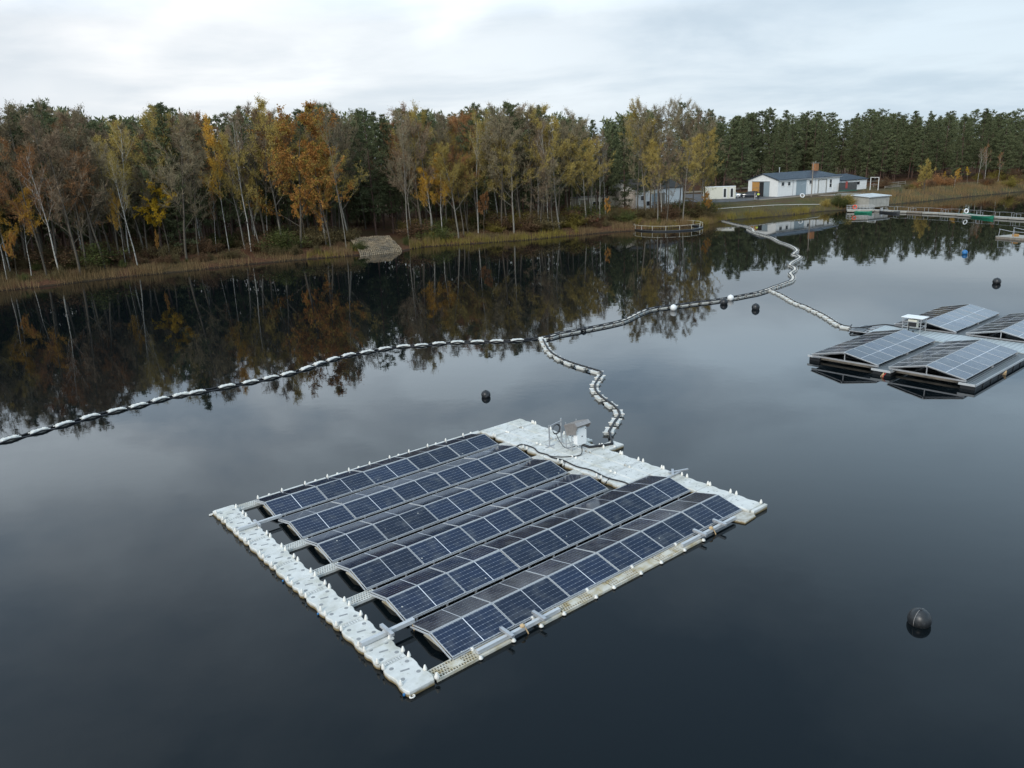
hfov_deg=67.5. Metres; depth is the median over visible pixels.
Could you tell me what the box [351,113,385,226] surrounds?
pine tree
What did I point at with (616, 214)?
shrub
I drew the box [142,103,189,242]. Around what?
deciduous tree
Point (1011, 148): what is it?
pine tree
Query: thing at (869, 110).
pine tree
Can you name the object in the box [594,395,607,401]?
cable float
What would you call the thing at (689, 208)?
shrub
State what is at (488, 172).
deciduous tree
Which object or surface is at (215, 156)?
pine tree
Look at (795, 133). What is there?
pine tree
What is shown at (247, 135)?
birch tree
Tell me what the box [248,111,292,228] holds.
deciduous tree
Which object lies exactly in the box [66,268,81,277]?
shrub
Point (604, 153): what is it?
birch tree
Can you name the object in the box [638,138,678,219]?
deciduous tree
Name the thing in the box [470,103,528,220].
deciduous tree
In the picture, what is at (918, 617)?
ball buoy
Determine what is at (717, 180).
pine tree
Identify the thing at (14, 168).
pine tree
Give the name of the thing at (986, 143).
pine tree
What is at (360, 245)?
shrub
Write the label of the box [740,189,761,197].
parked car
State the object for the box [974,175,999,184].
shrub
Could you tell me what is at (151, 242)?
shrub
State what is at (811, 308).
power cable
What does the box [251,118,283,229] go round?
pine tree
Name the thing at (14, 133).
pine tree
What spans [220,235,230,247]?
shrub
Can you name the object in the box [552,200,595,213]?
shrub
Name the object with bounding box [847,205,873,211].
gangway
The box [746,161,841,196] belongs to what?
workshop hall
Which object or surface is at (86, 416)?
cable float
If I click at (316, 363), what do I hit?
cable float
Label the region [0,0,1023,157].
sky
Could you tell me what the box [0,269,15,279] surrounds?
shrub
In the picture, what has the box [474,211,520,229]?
shrub
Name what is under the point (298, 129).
pine tree
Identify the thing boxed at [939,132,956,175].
pine tree
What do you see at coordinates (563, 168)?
deciduous tree
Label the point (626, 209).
shrub
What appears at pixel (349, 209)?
pine tree
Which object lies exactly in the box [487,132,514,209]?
pine tree
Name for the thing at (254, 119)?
deciduous tree
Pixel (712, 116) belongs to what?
pine tree
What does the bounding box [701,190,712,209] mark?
young tree
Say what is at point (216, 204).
pine tree
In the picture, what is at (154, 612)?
water
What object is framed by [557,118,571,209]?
pine tree
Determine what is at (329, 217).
pine tree
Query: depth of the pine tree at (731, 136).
204.75 m
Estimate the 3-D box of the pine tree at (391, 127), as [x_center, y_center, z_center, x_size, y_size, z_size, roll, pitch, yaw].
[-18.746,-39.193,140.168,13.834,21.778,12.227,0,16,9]
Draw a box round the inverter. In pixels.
[564,419,590,450]
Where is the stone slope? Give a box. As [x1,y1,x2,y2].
[350,236,401,256]
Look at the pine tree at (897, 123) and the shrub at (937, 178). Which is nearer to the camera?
the shrub at (937, 178)
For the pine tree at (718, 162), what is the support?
on the ground at (773, 204)
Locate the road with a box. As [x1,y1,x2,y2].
[682,180,882,192]
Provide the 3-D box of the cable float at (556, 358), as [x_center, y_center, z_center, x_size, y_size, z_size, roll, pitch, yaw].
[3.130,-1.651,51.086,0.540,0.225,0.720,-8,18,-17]
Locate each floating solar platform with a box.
[209,419,766,698]
[808,304,1023,389]
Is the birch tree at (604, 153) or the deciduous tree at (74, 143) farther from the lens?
the birch tree at (604, 153)
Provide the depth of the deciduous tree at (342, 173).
132.74 m
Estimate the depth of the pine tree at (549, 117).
159.22 m
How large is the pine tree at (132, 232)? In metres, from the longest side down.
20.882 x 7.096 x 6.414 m
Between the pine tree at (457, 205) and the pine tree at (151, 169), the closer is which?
the pine tree at (151, 169)
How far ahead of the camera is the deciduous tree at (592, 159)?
138.05 m
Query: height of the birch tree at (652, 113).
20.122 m
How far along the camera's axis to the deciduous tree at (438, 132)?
129.99 m
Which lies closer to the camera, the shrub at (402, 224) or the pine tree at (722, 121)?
the shrub at (402, 224)
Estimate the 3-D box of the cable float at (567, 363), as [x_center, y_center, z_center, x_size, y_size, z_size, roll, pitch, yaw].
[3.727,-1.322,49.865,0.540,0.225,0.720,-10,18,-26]
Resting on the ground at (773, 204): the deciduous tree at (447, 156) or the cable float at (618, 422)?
the deciduous tree at (447, 156)
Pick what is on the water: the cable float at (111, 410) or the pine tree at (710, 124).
the cable float at (111, 410)
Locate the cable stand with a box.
[545,418,565,447]
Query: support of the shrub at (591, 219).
on the ground at (773, 204)
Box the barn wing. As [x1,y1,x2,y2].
[570,195,614,208]
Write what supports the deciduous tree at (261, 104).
on the ground at (773, 204)
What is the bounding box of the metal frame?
[870,177,878,187]
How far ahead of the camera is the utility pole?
171.63 m
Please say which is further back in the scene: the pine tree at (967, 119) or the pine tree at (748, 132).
the pine tree at (748, 132)
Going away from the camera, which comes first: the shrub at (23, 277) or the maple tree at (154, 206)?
the shrub at (23, 277)
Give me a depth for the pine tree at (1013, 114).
208.03 m
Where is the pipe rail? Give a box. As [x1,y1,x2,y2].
[719,204,816,208]
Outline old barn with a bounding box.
[605,179,684,209]
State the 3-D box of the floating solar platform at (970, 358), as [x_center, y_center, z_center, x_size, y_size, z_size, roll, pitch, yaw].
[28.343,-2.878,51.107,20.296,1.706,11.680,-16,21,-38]
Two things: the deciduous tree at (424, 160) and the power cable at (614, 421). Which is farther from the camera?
the deciduous tree at (424, 160)
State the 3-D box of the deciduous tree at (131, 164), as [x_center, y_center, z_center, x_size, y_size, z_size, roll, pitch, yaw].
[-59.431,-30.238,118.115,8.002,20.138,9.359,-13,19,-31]
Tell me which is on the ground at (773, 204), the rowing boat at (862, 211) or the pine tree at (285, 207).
the pine tree at (285, 207)
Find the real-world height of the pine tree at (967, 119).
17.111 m
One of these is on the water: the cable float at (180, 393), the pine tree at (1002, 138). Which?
the cable float at (180, 393)
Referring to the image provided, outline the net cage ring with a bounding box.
[635,220,702,231]
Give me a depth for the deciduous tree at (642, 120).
141.12 m
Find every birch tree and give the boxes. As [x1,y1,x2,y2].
[0,185,10,270]
[0,211,20,279]
[1,187,48,275]
[14,143,59,271]
[45,121,82,248]
[99,117,137,257]
[100,151,137,264]
[108,188,125,262]
[170,122,200,239]
[200,112,229,250]
[208,191,216,249]
[217,110,251,251]
[233,120,254,230]
[240,143,255,236]
[248,124,274,229]
[318,104,346,246]
[414,167,439,228]
[418,152,455,231]
[468,107,484,232]
[480,109,502,213]
[531,132,539,186]
[534,117,551,215]
[592,132,608,209]
[600,130,609,213]
[644,112,672,209]
[952,168,961,184]
[975,147,985,182]
[983,144,990,173]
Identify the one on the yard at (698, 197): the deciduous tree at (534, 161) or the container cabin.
the container cabin
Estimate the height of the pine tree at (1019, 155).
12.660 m
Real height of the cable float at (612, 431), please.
0.225 m
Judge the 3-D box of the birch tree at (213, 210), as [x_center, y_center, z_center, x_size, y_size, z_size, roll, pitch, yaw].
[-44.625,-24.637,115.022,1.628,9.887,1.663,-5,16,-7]
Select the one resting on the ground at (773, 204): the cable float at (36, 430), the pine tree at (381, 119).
the pine tree at (381, 119)
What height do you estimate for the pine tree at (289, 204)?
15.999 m
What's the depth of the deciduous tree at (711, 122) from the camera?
147.27 m
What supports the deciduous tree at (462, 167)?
on the ground at (773, 204)
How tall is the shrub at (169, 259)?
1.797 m
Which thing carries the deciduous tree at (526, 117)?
on the ground at (773, 204)
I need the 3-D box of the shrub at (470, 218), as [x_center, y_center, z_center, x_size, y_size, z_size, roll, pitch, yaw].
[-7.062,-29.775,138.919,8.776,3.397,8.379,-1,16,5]
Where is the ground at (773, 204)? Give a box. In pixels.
[0,149,1023,290]
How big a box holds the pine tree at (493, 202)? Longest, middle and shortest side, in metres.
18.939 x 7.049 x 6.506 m
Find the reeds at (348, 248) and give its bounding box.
[0,210,726,290]
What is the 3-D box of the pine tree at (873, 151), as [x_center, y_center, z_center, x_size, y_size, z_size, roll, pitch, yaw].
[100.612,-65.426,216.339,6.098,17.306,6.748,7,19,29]
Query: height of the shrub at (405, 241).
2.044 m
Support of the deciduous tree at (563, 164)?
on the ground at (773, 204)
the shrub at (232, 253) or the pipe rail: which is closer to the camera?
the shrub at (232, 253)
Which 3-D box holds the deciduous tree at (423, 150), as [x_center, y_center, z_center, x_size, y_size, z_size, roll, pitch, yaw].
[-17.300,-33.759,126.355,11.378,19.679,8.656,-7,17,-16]
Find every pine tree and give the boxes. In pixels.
[0,103,50,263]
[0,157,34,249]
[0,199,20,261]
[0,202,24,243]
[2,113,39,226]
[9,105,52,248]
[17,114,60,248]
[23,97,78,251]
[25,104,87,246]
[32,104,76,245]
[62,124,105,242]
[75,118,112,238]
[79,120,128,243]
[102,115,150,241]
[115,124,152,236]
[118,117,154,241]
[118,121,149,235]
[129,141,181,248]
[132,126,175,242]
[137,103,179,238]
[150,102,203,253]
[151,131,190,236]
[157,104,197,240]
[172,112,217,239]
[177,119,228,237]
[178,124,222,236]
[187,125,221,237]
[196,142,228,237]
[206,116,225,233]
[207,129,233,234]
[208,112,239,232]
[213,140,242,239]
[227,115,256,231]
[230,105,269,236]
[235,133,275,231]
[248,112,273,230]
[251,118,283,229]
[268,121,299,229]
[275,143,315,227]
[290,109,334,228]
[292,128,311,204]
[298,121,323,226]
[305,103,345,230]
[314,183,343,226]
[324,123,362,228]
[338,121,370,225]
[344,107,393,234]
[345,108,383,223]
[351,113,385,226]
[362,130,391,228]
[368,113,396,224]
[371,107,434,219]
[371,114,406,232]
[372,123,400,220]
[388,137,411,223]
[400,121,426,221]
[417,109,441,217]
[432,123,444,216]
[441,110,471,216]
[455,102,502,216]
[480,124,509,213]
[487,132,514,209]
[489,102,538,212]
[495,101,532,215]
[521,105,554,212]
[531,107,567,215]
[556,117,579,206]
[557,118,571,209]
[567,116,586,196]
[575,124,600,206]
[584,120,611,206]
[593,125,623,205]
[609,115,635,208]
[618,116,659,204]
[626,120,682,204]
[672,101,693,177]
[673,124,688,180]
[681,110,707,171]
[684,127,720,188]
[691,124,708,190]
[700,108,719,175]
[701,124,727,186]
[701,130,725,185]
[706,111,716,182]
[707,122,729,185]
[709,124,731,179]
[711,117,741,185]
[714,136,730,185]
[716,115,737,184]
[718,123,732,185]
[720,121,750,184]
[726,116,758,190]
[726,123,750,185]
[729,116,753,180]
[736,114,755,180]
[737,114,769,176]
[740,112,764,177]
[740,119,756,186]
[745,121,764,177]
[754,110,774,173]
[758,125,780,172]
[759,107,779,166]
[759,110,775,170]
[761,110,793,172]
[763,129,783,172]
[771,137,800,171]
[774,121,783,170]
[777,120,801,171]
[777,123,807,166]
[781,116,804,171]
[783,113,802,149]
[787,128,800,164]
[795,110,822,170]
[795,117,806,170]
[796,113,810,166]
[796,123,811,170]
[798,112,829,169]
[804,119,836,159]
[806,111,826,162]
[806,132,817,169]
[807,113,838,168]
[808,129,836,172]
[809,122,830,162]
[811,122,831,169]
[820,139,835,172]
[822,139,839,173]
[823,112,845,165]
[824,122,838,169]
[825,119,845,171]
[832,120,851,173]
[832,133,851,173]
[838,119,852,173]
[842,119,866,174]
[842,127,866,173]
[843,113,860,173]
[844,118,873,173]
[844,120,866,174]
[846,114,869,172]
[850,125,871,176]
[855,120,879,180]
[856,115,885,177]
[856,132,871,171]
[860,109,878,174]
[862,111,897,178]
[864,120,880,178]
[871,108,890,177]
[871,122,895,180]
[875,117,903,179]
[879,113,904,178]
[885,112,907,179]
[888,137,904,181]
[893,130,912,177]
[899,113,914,175]
[899,118,923,178]
[902,117,923,172]
[902,131,917,176]
[903,110,928,177]
[908,120,941,161]
[910,136,934,177]
[919,119,943,174]
[921,127,945,170]
[923,114,942,175]
[923,120,950,175]
[928,115,962,178]
[928,119,956,175]
[936,113,961,170]
[939,111,959,173]
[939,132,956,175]
[945,136,969,178]
[946,113,972,170]
[947,130,965,180]
[948,116,978,180]
[951,109,985,173]
[960,127,982,177]
[967,108,995,172]
[971,112,988,172]
[974,116,998,178]
[974,120,995,170]
[977,110,997,173]
[978,112,1008,171]
[978,127,1005,167]
[980,123,1006,173]
[990,118,1019,179]
[991,110,1023,171]
[992,128,1012,167]
[993,113,1019,149]
[1000,131,1017,179]
[1008,131,1023,171]
[1009,113,1023,172]
[1011,108,1023,165]
[1012,136,1023,171]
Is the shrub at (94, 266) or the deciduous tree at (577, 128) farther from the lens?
the deciduous tree at (577, 128)
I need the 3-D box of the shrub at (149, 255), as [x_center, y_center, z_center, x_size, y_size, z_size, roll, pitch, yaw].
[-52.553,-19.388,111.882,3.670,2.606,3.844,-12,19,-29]
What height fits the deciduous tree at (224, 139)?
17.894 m
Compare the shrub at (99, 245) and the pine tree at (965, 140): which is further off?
the pine tree at (965, 140)
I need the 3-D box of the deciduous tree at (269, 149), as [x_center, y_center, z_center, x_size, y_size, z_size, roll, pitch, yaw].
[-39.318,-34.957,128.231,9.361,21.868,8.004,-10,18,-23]
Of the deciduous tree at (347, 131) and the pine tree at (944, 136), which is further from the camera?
the pine tree at (944, 136)
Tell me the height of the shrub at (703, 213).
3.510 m
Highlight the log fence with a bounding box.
[873,181,905,186]
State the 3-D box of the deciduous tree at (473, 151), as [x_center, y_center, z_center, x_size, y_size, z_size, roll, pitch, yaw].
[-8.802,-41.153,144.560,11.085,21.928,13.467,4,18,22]
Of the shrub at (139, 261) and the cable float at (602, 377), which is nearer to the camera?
the cable float at (602, 377)
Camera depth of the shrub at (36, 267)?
103.01 m
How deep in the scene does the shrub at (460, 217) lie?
138.44 m
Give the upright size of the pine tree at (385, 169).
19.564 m
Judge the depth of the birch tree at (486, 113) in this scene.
131.95 m
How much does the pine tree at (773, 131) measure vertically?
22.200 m
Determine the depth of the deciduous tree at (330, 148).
123.81 m
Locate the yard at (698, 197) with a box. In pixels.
[682,191,848,202]
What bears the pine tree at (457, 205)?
on the ground at (773, 204)
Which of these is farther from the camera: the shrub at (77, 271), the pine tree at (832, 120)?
the pine tree at (832, 120)
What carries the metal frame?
on the ground at (773, 204)
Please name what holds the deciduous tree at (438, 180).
on the ground at (773, 204)
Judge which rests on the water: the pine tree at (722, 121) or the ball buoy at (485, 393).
the ball buoy at (485, 393)
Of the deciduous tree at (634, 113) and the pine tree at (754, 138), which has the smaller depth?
the deciduous tree at (634, 113)
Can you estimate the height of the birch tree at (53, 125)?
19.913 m
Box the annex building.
[838,174,868,189]
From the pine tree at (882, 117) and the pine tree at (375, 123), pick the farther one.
the pine tree at (882, 117)
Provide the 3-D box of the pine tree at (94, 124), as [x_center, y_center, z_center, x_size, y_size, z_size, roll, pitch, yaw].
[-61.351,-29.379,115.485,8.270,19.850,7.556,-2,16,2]
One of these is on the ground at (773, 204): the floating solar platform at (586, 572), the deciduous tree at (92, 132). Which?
the deciduous tree at (92, 132)
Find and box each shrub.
[0,257,17,272]
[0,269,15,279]
[5,242,64,265]
[10,259,18,267]
[14,242,113,266]
[16,258,34,268]
[16,273,30,280]
[19,241,70,266]
[31,260,40,270]
[40,250,83,268]
[42,262,51,270]
[51,240,131,269]
[52,264,66,277]
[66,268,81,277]
[69,243,113,256]
[72,249,111,266]
[80,239,128,255]
[80,260,99,272]
[108,243,136,262]
[113,233,172,250]
[116,259,127,267]
[119,234,158,254]
[120,236,143,254]
[127,253,147,263]
[139,243,157,258]
[141,243,185,257]
[152,255,165,263]
[164,254,175,263]
[169,238,191,251]
[171,252,180,262]
[189,245,200,253]
[190,234,225,253]
[192,232,234,248]
[207,232,248,247]
[218,247,241,258]
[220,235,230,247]
[224,226,272,240]
[228,229,260,247]
[230,230,253,242]
[237,230,291,251]
[242,238,269,250]
[247,227,284,238]
[250,226,314,251]
[259,244,283,254]
[267,224,307,242]
[269,223,319,239]
[272,246,287,255]
[286,224,351,246]
[287,242,302,255]
[302,236,321,247]
[328,225,349,238]
[333,226,366,242]
[353,239,368,251]
[391,218,436,238]
[396,216,423,230]
[399,213,433,223]
[402,235,412,245]
[414,221,456,240]
[415,215,450,228]
[443,210,475,225]
[444,211,474,226]
[445,220,477,231]
[452,212,490,225]
[468,208,503,222]
[468,214,488,228]
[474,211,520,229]
[479,210,508,228]
[486,219,511,232]
[500,208,536,221]
[508,214,522,228]
[514,214,540,231]
[521,210,567,229]
[522,208,545,218]
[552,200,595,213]
[554,210,588,227]
[559,204,603,223]
[563,201,609,221]
[586,200,619,215]
[590,220,601,227]
[598,209,616,219]
[610,204,645,215]
[611,209,623,220]
[614,210,636,222]
[628,205,652,217]
[643,200,678,215]
[648,208,662,217]
[659,205,681,218]
[667,198,716,216]
[677,197,707,214]
[677,202,724,218]
[681,205,703,215]
[696,196,722,210]
[703,199,729,213]
[819,199,831,206]
[827,194,852,206]
[835,193,858,207]
[874,176,892,188]
[911,181,923,187]
[921,172,951,185]
[927,178,936,186]
[941,177,961,185]
[972,172,984,180]
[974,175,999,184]
[986,169,1006,180]
[1000,175,1022,187]
[1004,168,1021,178]
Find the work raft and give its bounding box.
[996,227,1023,239]
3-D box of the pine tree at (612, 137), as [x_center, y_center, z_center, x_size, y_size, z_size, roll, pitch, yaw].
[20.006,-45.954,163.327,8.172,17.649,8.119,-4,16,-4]
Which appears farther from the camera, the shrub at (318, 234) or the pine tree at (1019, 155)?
the pine tree at (1019, 155)
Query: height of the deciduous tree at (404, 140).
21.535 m
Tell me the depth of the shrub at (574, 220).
136.60 m
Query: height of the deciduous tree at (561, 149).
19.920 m
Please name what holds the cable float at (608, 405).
on the water
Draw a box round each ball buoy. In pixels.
[481,390,489,397]
[670,304,676,310]
[720,298,727,304]
[727,295,733,300]
[752,303,759,309]
[907,607,931,628]
[992,278,1000,283]
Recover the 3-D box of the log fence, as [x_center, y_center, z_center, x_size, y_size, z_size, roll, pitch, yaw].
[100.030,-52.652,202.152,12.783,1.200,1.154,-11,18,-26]
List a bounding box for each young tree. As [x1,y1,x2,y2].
[1,231,16,274]
[154,230,159,254]
[290,185,307,235]
[475,191,489,227]
[604,197,610,212]
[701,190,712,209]
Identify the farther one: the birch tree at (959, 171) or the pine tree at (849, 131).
the pine tree at (849, 131)
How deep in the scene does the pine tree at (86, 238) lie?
126.82 m
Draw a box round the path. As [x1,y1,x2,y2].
[756,192,836,199]
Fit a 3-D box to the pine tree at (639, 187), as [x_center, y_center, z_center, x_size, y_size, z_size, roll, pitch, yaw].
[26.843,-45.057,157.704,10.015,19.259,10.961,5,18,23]
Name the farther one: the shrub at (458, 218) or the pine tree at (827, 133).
the pine tree at (827, 133)
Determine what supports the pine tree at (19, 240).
on the ground at (773, 204)
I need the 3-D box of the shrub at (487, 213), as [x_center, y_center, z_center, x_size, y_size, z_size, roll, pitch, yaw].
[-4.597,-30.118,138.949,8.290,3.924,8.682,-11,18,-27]
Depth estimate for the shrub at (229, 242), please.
120.20 m
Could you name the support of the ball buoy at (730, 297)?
on the water
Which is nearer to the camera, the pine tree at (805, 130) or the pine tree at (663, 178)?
the pine tree at (663, 178)
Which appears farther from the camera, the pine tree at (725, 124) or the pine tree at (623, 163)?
the pine tree at (725, 124)
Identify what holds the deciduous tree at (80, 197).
on the ground at (773, 204)
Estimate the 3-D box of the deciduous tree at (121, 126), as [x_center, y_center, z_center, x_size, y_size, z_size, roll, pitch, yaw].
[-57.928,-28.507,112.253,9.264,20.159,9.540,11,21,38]
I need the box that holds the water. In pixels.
[0,192,1023,767]
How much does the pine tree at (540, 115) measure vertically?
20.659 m
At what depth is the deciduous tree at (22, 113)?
113.11 m
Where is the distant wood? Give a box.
[0,106,1023,250]
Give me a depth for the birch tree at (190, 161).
114.39 m
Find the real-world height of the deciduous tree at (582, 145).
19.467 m
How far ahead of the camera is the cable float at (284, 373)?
50.37 m
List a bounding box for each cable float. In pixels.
[0,435,21,441]
[28,427,50,433]
[53,420,74,426]
[80,413,100,419]
[107,407,126,412]
[129,402,147,407]
[151,396,168,401]
[172,391,188,396]
[188,389,205,393]
[218,383,235,387]
[242,379,258,383]
[263,375,277,378]
[280,371,293,375]
[299,365,312,369]
[312,361,325,365]
[553,356,564,361]
[563,360,575,365]
[575,365,588,369]
[589,388,600,393]
[590,370,603,374]
[590,381,600,386]
[594,374,605,380]
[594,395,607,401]
[603,401,617,408]
[603,427,615,435]
[608,418,621,425]
[612,410,624,416]
[839,325,851,329]
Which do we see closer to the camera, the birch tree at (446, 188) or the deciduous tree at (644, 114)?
the birch tree at (446, 188)
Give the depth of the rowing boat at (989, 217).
131.35 m
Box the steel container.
[838,181,856,191]
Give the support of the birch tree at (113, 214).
on the ground at (773, 204)
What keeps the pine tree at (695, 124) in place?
on the ground at (773, 204)
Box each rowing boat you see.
[854,211,871,212]
[879,208,899,213]
[958,213,993,218]
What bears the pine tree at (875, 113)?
on the ground at (773, 204)
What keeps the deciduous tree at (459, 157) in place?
on the ground at (773, 204)
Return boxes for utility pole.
[811,162,813,196]
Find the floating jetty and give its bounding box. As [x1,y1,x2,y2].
[874,206,1023,219]
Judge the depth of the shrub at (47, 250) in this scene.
105.07 m
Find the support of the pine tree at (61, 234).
on the ground at (773, 204)
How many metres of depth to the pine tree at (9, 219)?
104.49 m
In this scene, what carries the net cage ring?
on the water
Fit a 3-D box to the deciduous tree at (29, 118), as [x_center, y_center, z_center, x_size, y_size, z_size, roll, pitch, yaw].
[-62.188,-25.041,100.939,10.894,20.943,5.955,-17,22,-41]
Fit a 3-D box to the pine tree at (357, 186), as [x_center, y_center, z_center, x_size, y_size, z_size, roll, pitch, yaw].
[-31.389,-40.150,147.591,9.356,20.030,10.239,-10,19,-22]
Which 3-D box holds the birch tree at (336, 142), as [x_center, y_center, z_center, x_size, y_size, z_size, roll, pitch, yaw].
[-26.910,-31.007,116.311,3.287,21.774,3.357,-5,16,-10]
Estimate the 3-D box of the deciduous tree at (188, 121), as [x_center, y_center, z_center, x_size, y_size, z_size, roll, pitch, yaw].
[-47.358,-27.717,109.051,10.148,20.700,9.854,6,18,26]
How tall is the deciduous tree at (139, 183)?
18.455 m
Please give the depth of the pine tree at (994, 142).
211.53 m
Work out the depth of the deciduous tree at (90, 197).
103.87 m
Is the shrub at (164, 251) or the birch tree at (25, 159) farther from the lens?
the shrub at (164, 251)
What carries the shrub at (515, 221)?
on the ground at (773, 204)
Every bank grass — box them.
[307,204,842,257]
[717,183,1021,216]
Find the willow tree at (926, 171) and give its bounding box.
[917,158,936,191]
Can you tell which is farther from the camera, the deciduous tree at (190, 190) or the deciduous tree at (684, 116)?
the deciduous tree at (684, 116)
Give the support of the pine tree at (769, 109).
on the ground at (773, 204)
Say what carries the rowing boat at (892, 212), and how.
on the water
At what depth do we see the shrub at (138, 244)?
115.50 m
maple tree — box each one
[132,179,176,252]
[244,100,340,247]
[291,139,353,246]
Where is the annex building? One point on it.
(861, 182)
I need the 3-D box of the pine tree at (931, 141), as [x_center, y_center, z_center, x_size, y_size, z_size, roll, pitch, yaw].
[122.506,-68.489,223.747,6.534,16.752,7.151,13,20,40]
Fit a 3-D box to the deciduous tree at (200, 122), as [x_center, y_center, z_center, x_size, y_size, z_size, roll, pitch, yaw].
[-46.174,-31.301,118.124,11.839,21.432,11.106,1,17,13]
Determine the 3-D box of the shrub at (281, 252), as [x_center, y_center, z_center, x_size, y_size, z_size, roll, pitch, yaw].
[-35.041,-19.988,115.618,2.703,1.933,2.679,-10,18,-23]
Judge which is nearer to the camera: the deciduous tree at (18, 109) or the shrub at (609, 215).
the deciduous tree at (18, 109)
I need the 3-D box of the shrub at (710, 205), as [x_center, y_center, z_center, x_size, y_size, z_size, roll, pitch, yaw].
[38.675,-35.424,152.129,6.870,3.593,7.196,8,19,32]
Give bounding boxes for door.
[652,193,656,205]
[660,193,664,204]
[723,188,726,198]
[729,188,733,197]
[752,182,759,191]
[763,182,769,196]
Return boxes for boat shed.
[852,193,891,207]
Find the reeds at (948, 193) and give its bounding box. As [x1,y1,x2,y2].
[838,177,1023,208]
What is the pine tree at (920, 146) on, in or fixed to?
on the ground at (773, 204)
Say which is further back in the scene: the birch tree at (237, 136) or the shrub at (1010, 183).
the shrub at (1010, 183)
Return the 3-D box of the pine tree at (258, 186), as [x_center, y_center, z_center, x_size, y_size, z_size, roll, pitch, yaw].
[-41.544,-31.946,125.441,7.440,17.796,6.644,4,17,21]
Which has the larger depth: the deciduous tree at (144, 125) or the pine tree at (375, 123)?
the pine tree at (375, 123)
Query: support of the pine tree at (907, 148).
on the ground at (773, 204)
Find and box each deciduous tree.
[0,99,64,258]
[0,111,78,269]
[0,114,72,247]
[0,115,45,267]
[0,116,30,249]
[0,118,53,248]
[0,133,24,254]
[0,136,52,274]
[0,148,23,256]
[0,180,21,270]
[1,121,34,260]
[10,98,98,249]
[17,128,110,275]
[35,125,128,245]
[37,147,129,267]
[43,148,120,267]
[45,102,115,243]
[46,107,103,245]
[47,117,82,246]
[55,155,124,249]
[56,136,122,251]
[61,126,96,241]
[64,106,104,239]
[73,127,134,247]
[77,135,154,262]
[88,128,153,247]
[91,129,135,239]
[92,117,148,249]
[103,164,170,258]
[108,121,147,238]
[118,105,186,246]
[120,133,154,241]
[132,121,169,241]
[138,115,211,257]
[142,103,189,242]
[151,112,203,238]
[164,111,223,237]
[164,142,211,253]
[170,109,249,238]
[198,129,258,248]
[206,126,253,232]
[210,101,286,236]
[220,159,266,242]
[234,92,298,234]
[247,108,295,228]
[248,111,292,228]
[252,112,296,229]
[260,123,305,229]
[267,118,320,231]
[275,109,349,229]
[287,115,342,234]
[288,147,350,244]
[296,108,348,226]
[304,101,370,230]
[304,131,367,240]
[305,99,347,228]
[320,126,355,230]
[327,122,355,228]
[328,130,358,228]
[342,136,374,228]
[367,119,411,228]
[373,119,436,233]
[375,138,413,224]
[380,101,444,222]
[384,107,422,238]
[387,113,415,229]
[391,99,447,224]
[398,120,447,219]
[417,128,445,221]
[420,155,456,216]
[423,112,472,223]
[425,118,452,218]
[426,142,478,237]
[427,122,466,218]
[429,112,468,225]
[436,153,480,233]
[445,112,480,223]
[447,115,475,214]
[450,154,473,232]
[451,106,487,213]
[453,108,493,217]
[453,152,494,225]
[463,119,501,226]
[465,128,502,209]
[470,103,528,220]
[478,113,528,227]
[481,136,543,232]
[485,123,535,213]
[486,101,522,216]
[493,127,548,218]
[495,102,537,207]
[498,104,553,214]
[514,104,540,210]
[518,113,585,226]
[518,116,556,211]
[520,149,559,230]
[522,118,566,212]
[523,102,559,213]
[529,123,582,215]
[535,160,568,231]
[549,129,577,211]
[551,120,569,214]
[556,107,589,211]
[560,131,612,224]
[565,116,607,206]
[576,134,615,213]
[577,136,610,211]
[618,95,655,209]
[619,99,652,216]
[624,107,663,210]
[631,100,676,212]
[631,115,668,209]
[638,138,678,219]
[647,94,691,214]
[650,136,682,220]
[662,131,708,219]
[664,107,696,202]
[668,98,702,216]
[678,104,728,202]
[679,111,710,208]
[689,127,724,202]
[698,154,717,194]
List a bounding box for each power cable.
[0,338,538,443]
[4,336,537,437]
[516,444,629,484]
[542,288,766,336]
[542,339,620,447]
[543,288,770,337]
[552,445,582,456]
[721,220,798,288]
[723,220,801,288]
[771,289,849,326]
[850,324,901,327]
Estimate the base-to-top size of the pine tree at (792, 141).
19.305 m
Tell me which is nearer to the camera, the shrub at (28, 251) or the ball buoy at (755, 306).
the ball buoy at (755, 306)
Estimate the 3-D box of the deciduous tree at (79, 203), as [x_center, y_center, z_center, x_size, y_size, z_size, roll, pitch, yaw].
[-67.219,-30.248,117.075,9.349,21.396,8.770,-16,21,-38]
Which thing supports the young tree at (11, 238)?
on the ground at (773, 204)
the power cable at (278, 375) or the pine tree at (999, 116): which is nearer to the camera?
the power cable at (278, 375)
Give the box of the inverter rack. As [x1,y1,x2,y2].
[901,314,928,333]
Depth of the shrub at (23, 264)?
103.88 m
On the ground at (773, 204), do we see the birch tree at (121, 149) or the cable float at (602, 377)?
the birch tree at (121, 149)
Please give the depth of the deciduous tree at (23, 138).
109.53 m
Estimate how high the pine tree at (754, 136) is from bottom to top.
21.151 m
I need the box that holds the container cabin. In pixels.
[703,186,735,198]
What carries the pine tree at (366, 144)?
on the ground at (773, 204)
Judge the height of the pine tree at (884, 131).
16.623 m
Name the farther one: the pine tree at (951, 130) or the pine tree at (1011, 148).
the pine tree at (951, 130)
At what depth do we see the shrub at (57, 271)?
100.53 m
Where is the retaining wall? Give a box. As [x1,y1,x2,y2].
[819,193,867,195]
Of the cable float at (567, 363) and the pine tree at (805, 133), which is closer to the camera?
the cable float at (567, 363)
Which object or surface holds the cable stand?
on the floating solar platform at (586, 572)

